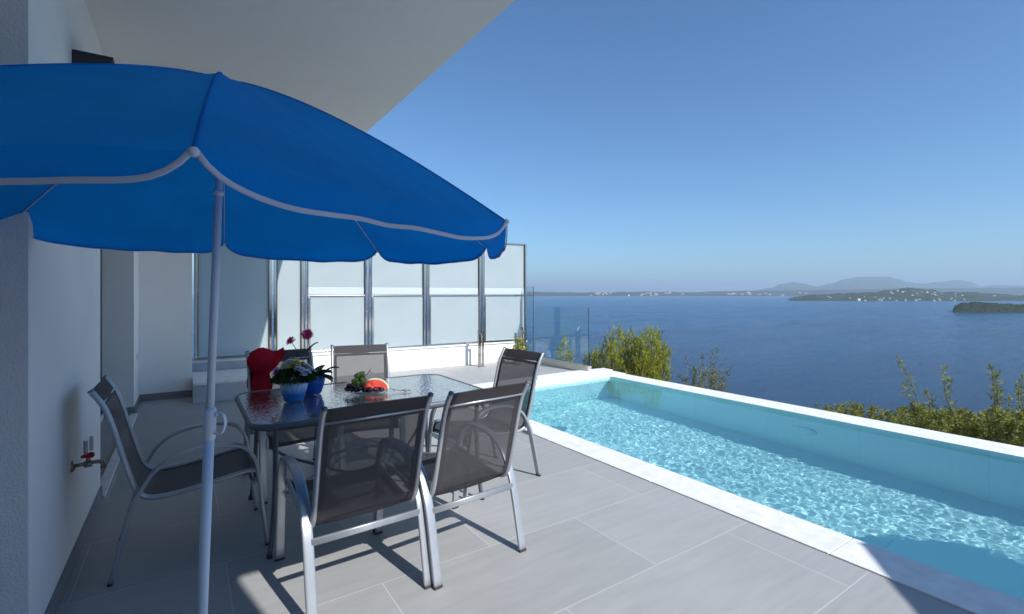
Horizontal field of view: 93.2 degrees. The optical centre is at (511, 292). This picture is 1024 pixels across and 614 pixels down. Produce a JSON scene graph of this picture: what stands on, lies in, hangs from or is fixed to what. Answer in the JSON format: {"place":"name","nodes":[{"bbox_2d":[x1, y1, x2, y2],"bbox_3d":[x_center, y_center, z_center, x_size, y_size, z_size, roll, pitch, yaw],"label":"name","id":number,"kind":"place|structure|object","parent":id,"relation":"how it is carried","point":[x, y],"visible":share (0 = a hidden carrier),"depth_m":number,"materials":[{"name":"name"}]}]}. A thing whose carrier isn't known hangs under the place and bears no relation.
{"place":"outdoors","nodes":[
{"label":"outdoors","id":0,"kind":"place"},
{"bbox_2d":[56,362,971,613],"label":"deck","id":1,"kind":"structure","parent":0,"point":[601,538],"depth_m":2.58,"materials":[{"name":"tile"}]},
{"bbox_2d":[87,375,268,586],"bbox_3d":[-1.827,0.930,2.712,0.777,0.945,0.570,0,0,-34],"label":"sling chair","id":2,"kind":"object","parent":1,"relation":"on","point":[147,481],"visible":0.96,"depth_m":2.63,"materials":[{"name":"grey fabric"}]},
{"bbox_2d":[192,368,247,403],"bbox_3d":[-3.707,1.272,6.944,1.460,0.256,1.080,0,0,-34],"label":"marble step","id":3,"kind":"object","parent":1,"relation":"on","point":[230,384],"visible":0.41,"depth_m":6.36,"materials":[{"name":"white stone"}]},
{"bbox_2d":[0,63,508,613],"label":"parasol","id":4,"kind":"object","parent":1,"relation":"on","point":[128,157],"visible":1,"depth_m":1.13,"materials":[{"name":"blue fabric"}]},
{"bbox_2d":[0,0,514,613],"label":"villa","id":5,"kind":"object","parent":1,"relation":"on","point":[76,324],"visible":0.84,"depth_m":2.93,"materials":[{"name":"white paint"}]},
{"bbox_2d":[70,452,105,471],"bbox_3d":[-2.187,0.869,2.506,0.136,0.092,0.060,0,0,-34],"label":"wall tap","id":6,"kind":"object","parent":5,"relation":"attached to","point":[88,462],"depth_m":2.50,"materials":[{"name":"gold metal"}]},
{"bbox_2d":[83,436,92,454],"bbox_3d":[-2.198,0.800,2.513,0.040,0.110,0.008,0,0,-34],"label":"hanging tag","id":7,"kind":"object","parent":6,"relation":"hanging from","point":[85,447],"visible":1,"depth_m":2.51,"materials":[{"name":"white"}]},
{"bbox_2d":[72,49,114,64],"bbox_3d":[-2.297,-1.173,2.696,0.164,0.145,0.440,0,0,-34],"label":"wall louvre","id":8,"kind":"object","parent":5,"relation":"attached to","point":[78,56],"depth_m":2.50,"materials":[{"name":"grey metal"}]},
{"bbox_2d":[100,249,101,415],"bbox_3d":[-3.836,0.066,4.264,0.052,2.567,2.720,0,0,-34],"label":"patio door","id":9,"kind":"structure","parent":5,"relation":"in","point":[100,249],"depth_m":5.34,"materials":[{"name":"grey metal"}]},
{"bbox_2d":[243,347,336,503],"bbox_3d":[-1.671,0.930,3.671,0.570,0.945,0.777,0,0,-38],"label":"sling chair","id":10,"kind":"object","parent":1,"relation":"on","point":[296,436],"visible":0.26,"depth_m":3.44,"materials":[{"name":"grey fabric"}]},
{"bbox_2d":[246,347,284,390],"bbox_3d":[-1.923,0.609,3.744,0.386,0.382,0.252,0,0,9],"label":"red hat","id":11,"kind":"object","parent":10,"relation":"hanging from","point":[262,363],"visible":0.98,"depth_m":3.65,"materials":[{"name":"fabric"}]},
{"bbox_2d":[275,392,433,613],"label":"sling chair","id":12,"kind":"object","parent":1,"relation":"on","point":[368,457],"visible":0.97,"depth_m":2.17,"materials":[{"name":"grey fabric"}]},
{"bbox_2d":[192,340,526,374],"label":"parapet wall","id":13,"kind":"structure","parent":1,"relation":"on","point":[409,358],"depth_m":8.95,"materials":[{"name":"white paint"}]},
{"bbox_2d":[194,245,271,359],"bbox_3d":[-4.281,-0.016,7.469,1.041,2.028,0.060,0,0,-31],"label":"privacy screen","id":14,"kind":"object","parent":13,"relation":"on","point":[245,308],"visible":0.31,"depth_m":7.47,"materials":[{"name":"glass"}]},
{"bbox_2d":[273,260,303,350],"bbox_3d":[-3.621,-0.016,7.863,0.446,2.028,0.060,0,0,-31],"label":"privacy screen","id":15,"kind":"object","parent":13,"relation":"on","point":[288,299],"visible":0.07,"depth_m":7.86,"materials":[{"name":"glass"}]},
{"bbox_2d":[304,260,366,352],"bbox_3d":[-2.980,-0.016,8.245,1.016,2.028,0.060,0,0,-31],"label":"privacy screen","id":16,"kind":"object","parent":13,"relation":"on","point":[335,303],"visible":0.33,"depth_m":8.22,"materials":[{"name":"glass"}]},
{"bbox_2d":[368,253,425,348],"bbox_3d":[-2.073,-0.016,8.787,1.046,2.028,0.060,0,0,-31],"label":"privacy screen","id":17,"kind":"object","parent":13,"relation":"on","point":[396,313],"visible":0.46,"depth_m":8.77,"materials":[{"name":"glass"}]},
{"bbox_2d":[426,257,480,345],"bbox_3d":[-1.115,-0.016,9.360,1.136,2.028,0.060,0,0,-31],"label":"privacy screen","id":18,"kind":"object","parent":13,"relation":"on","point":[453,303],"visible":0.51,"depth_m":9.34,"materials":[{"name":"glass"}]},
{"bbox_2d":[481,243,526,342],"bbox_3d":[-0.156,-0.016,9.933,1.046,2.028,0.060,0,0,-31],"label":"privacy screen","id":19,"kind":"object","parent":13,"relation":"on","point":[504,297],"visible":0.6,"depth_m":9.93,"materials":[{"name":"glass"}]},
{"bbox_2d":[235,374,484,558],"bbox_3d":[-0.989,1.042,3.290,1.500,0.722,1.040,0,0,-34],"label":"patio table","id":20,"kind":"object","parent":1,"relation":"on","point":[261,410],"visible":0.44,"depth_m":3.08,"materials":[{"name":"grey"}]},
{"bbox_2d":[269,358,317,401],"bbox_3d":[-1.374,0.544,3.052,0.288,0.270,0.287,0,0,-34],"label":"flower pot","id":21,"kind":"object","parent":20,"relation":"on","point":[295,388],"visible":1,"depth_m":2.99,"materials":[{"name":"blue ceramic"}]},
{"bbox_2d":[286,329,338,394],"bbox_3d":[-1.322,0.459,3.263,0.260,0.440,0.308,0,0,40],"label":"flower pot","id":22,"kind":"object","parent":20,"relation":"on","point":[315,387],"visible":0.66,"depth_m":3.25,"materials":[{"name":"blue ceramic"}]},
{"bbox_2d":[342,387,390,394],"bbox_3d":[-0.991,0.662,3.312,0.317,0.030,0.317,0,0,-34],"label":"fruit plate","id":23,"kind":"object","parent":20,"relation":"on","point":[362,393],"visible":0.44,"depth_m":3.23,"materials":[{"name":"clear glass"}]},
{"bbox_2d":[351,369,371,388],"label":"green grapes","id":24,"kind":"object","parent":23,"relation":"on","point":[359,379],"visible":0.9,"depth_m":3.30,"materials":[{"name":"green food"}]},
{"bbox_2d":[344,383,384,392],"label":"dark cherries","id":25,"kind":"object","parent":23,"relation":"on","point":[352,388],"visible":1,"depth_m":3.22,"materials":[{"name":"black food"}]},
{"bbox_2d":[364,378,389,388],"bbox_3d":[-0.939,0.621,3.359,0.205,0.076,0.089,0,0,0],"label":"watermelon slice","id":26,"kind":"object","parent":23,"relation":"on","point":[375,382],"visible":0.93,"depth_m":3.32,"materials":[{"name":"red food"}]},
{"bbox_2d":[331,343,389,382],"bbox_3d":[-1.228,0.930,4.017,0.570,0.945,0.777,0,0,-22],"label":"sling chair","id":27,"kind":"object","parent":1,"relation":"on","point":[349,361],"visible":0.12,"depth_m":4.30,"materials":[{"name":"grey fabric"}]},
{"bbox_2d":[374,379,529,590],"bbox_3d":[-0.336,0.930,2.695,0.570,0.945,0.777,0,0,-39],"label":"sling chair","id":28,"kind":"object","parent":1,"relation":"on","point":[478,429],"visible":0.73,"depth_m":2.48,"materials":[{"name":"grey fabric"}]},
{"bbox_2d":[476,330,485,366],"bbox_3d":[-0.591,1.050,9.191,0.160,0.700,0.080,0,0,-34],"label":"steel bracket","id":29,"kind":"object","parent":1,"relation":"on","point":[480,349],"visible":1,"depth_m":9.17,"materials":[{"name":"silver metal"}]},
{"bbox_2d":[426,346,544,497],"bbox_3d":[-0.196,0.930,3.720,0.777,0.945,0.570,0,0,-40],"label":"sling chair","id":30,"kind":"object","parent":1,"relation":"on","point":[515,366],"visible":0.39,"depth_m":3.78,"materials":[{"name":"grey fabric"}]},
{"bbox_2d":[512,336,531,350],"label":"potted plant","id":31,"kind":"object","parent":1,"relation":"on","point":[519,344],"visible":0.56,"depth_m":9.43,"materials":[{"name":"green plant"}]},
{"bbox_2d":[520,327,525,350],"bbox_3d":[0.228,1.050,9.917,0.160,0.700,0.080,0,0,26],"label":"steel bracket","id":32,"kind":"object","parent":1,"relation":"on","point":[522,332],"visible":0.35,"depth_m":9.90,"materials":[{"name":"silver metal"}]},
{"bbox_2d":[533,287,533,351],"bbox_3d":[0.359,0.635,9.965,0.091,1.530,0.318,0,0,-34],"label":"glass fence panel","id":33,"kind":"object","parent":1,"relation":"on","point":[533,319],"visible":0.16,"depth_m":9.86,"materials":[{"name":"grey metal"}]},
{"bbox_2d":[541,307,591,370],"bbox_3d":[0.915,0.830,9.140,0.091,1.140,1.588,0,0,-34],"label":"glass fence panel","id":34,"kind":"object","parent":1,"relation":"on","point":[562,364],"visible":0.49,"depth_m":8.86,"materials":[{"name":"clear glass"}]},
{"bbox_2d":[192,294,1023,433],"bbox_3d":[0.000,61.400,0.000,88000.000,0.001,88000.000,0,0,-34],"label":"sea","id":35,"kind":"structure","parent":0,"point":[808,354],"depth_m":599.99,"materials":[{"name":"liquid"}]},
{"bbox_2d":[192,0,1023,293],"label":"sky","id":36,"kind":"structure","parent":0,"point":[630,145],"materials":[{"name":"blue"}]},
{"bbox_2d":[527,287,1023,295],"bbox_3d":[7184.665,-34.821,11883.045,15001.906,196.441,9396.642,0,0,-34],"label":"coast","id":37,"kind":"structure","parent":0,"point":[1019,291],"depth_m":10695.04},
{"bbox_2d":[753,276,1023,290],"bbox_3d":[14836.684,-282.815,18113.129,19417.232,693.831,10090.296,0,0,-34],"label":"mountains","id":38,"kind":"structure","parent":0,"point":[887,282],"depth_m":17083.02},
{"bbox_2d":[788,288,1023,300],"bbox_3d":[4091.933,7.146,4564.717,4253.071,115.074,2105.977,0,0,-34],"label":"peninsula","id":39,"kind":"object","parent":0,"point":[899,295],"visible":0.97,"depth_m":4067.64},
{"bbox_2d":[953,301,1023,312],"bbox_3d":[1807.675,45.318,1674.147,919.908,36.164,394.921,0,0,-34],"label":"headland","id":40,"kind":"structure","parent":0,"point":[975,307],"depth_m":1529.23,"materials":[{"name":"green plant"}]},
{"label":"ground","id":41,"kind":"structure","parent":0,"visible":0},
{"bbox_2d":[555,332,575,362],"bbox_3d":[1.257,2.691,11.348,0.600,3.623,0.849,0,0,24],"label":"feathery bush","id":42,"kind":"object","parent":41,"relation":"on","point":[566,356],"visible":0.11,"depth_m":11.16,"materials":[{"name":"green plant"}]},
{"bbox_2d":[582,349,598,368],"bbox_3d":[1.698,2.826,10.481,0.545,3.350,0.896,0,0,25],"label":"feathery bush","id":43,"kind":"object","parent":41,"relation":"on","point":[591,357],"visible":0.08,"depth_m":10.47,"materials":[{"name":"green plant"}]},
{"bbox_2d":[592,322,673,381],"bbox_3d":[2.427,2.527,9.628,1.518,3.952,1.632,0,0,-34],"label":"feathery bush","id":44,"kind":"object","parent":41,"relation":"on","point":[643,361],"visible":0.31,"depth_m":9.61,"materials":[{"name":"green plant"}]},
{"bbox_2d":[676,348,732,392],"bbox_3d":[3.434,2.840,8.799,0.877,3.721,1.248,0,0,41],"label":"olive shrub","id":45,"kind":"object","parent":41,"relation":"on","point":[714,383],"visible":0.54,"depth_m":8.67,"materials":[{"name":"green plant"}]},
{"bbox_2d":[473,368,1023,613],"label":"swimming pool","id":46,"kind":"structure","parent":41,"relation":"on","point":[959,592],"depth_m":3.38,"materials":[{"name":"tile"}]},
{"bbox_2d":[529,378,1023,599],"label":"pool water","id":47,"kind":"structure","parent":46,"relation":"in","point":[958,512],"depth_m":3.96,"materials":[{"name":"blue liquid"}]},
{"bbox_2d":[814,400,892,422],"bbox_3d":[5.411,3.157,7.659,1.190,3.087,2.055,0,0,42],"label":"shrub","id":48,"kind":"object","parent":41,"relation":"on","point":[858,411],"visible":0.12,"depth_m":7.24,"materials":[{"name":"green plant"}]},
{"bbox_2d":[889,354,938,430],"bbox_3d":[5.758,2.782,6.949,0.724,3.837,1.697,0,0,40],"label":"leafy shrub","id":49,"kind":"object","parent":41,"relation":"on","point":[920,411],"visible":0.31,"depth_m":6.73,"materials":[{"name":"green plant"}]},
{"bbox_2d":[923,365,989,438],"bbox_3d":[5.932,2.821,6.548,0.767,3.759,1.959,0,0,40],"label":"leafy shrub","id":50,"kind":"object","parent":41,"relation":"on","point":[963,424],"visible":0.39,"depth_m":6.22,"materials":[{"name":"green plant"}]},
{"bbox_2d":[974,362,1020,445],"bbox_3d":[6.224,2.804,6.228,1.829,3.792,0.588,0,0,-44],"label":"leafy shrub","id":51,"kind":"object","parent":41,"relation":"on","point":[998,425],"visible":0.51,"depth_m":5.77,"materials":[{"name":"green plant"}]},
{"bbox_2d":[1008,373,1023,446],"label":"leafy shrub","id":52,"kind":"object","parent":41,"relation":"on","point":[1019,424],"visible":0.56,"depth_m":5.82,"materials":[{"name":"green plant"}]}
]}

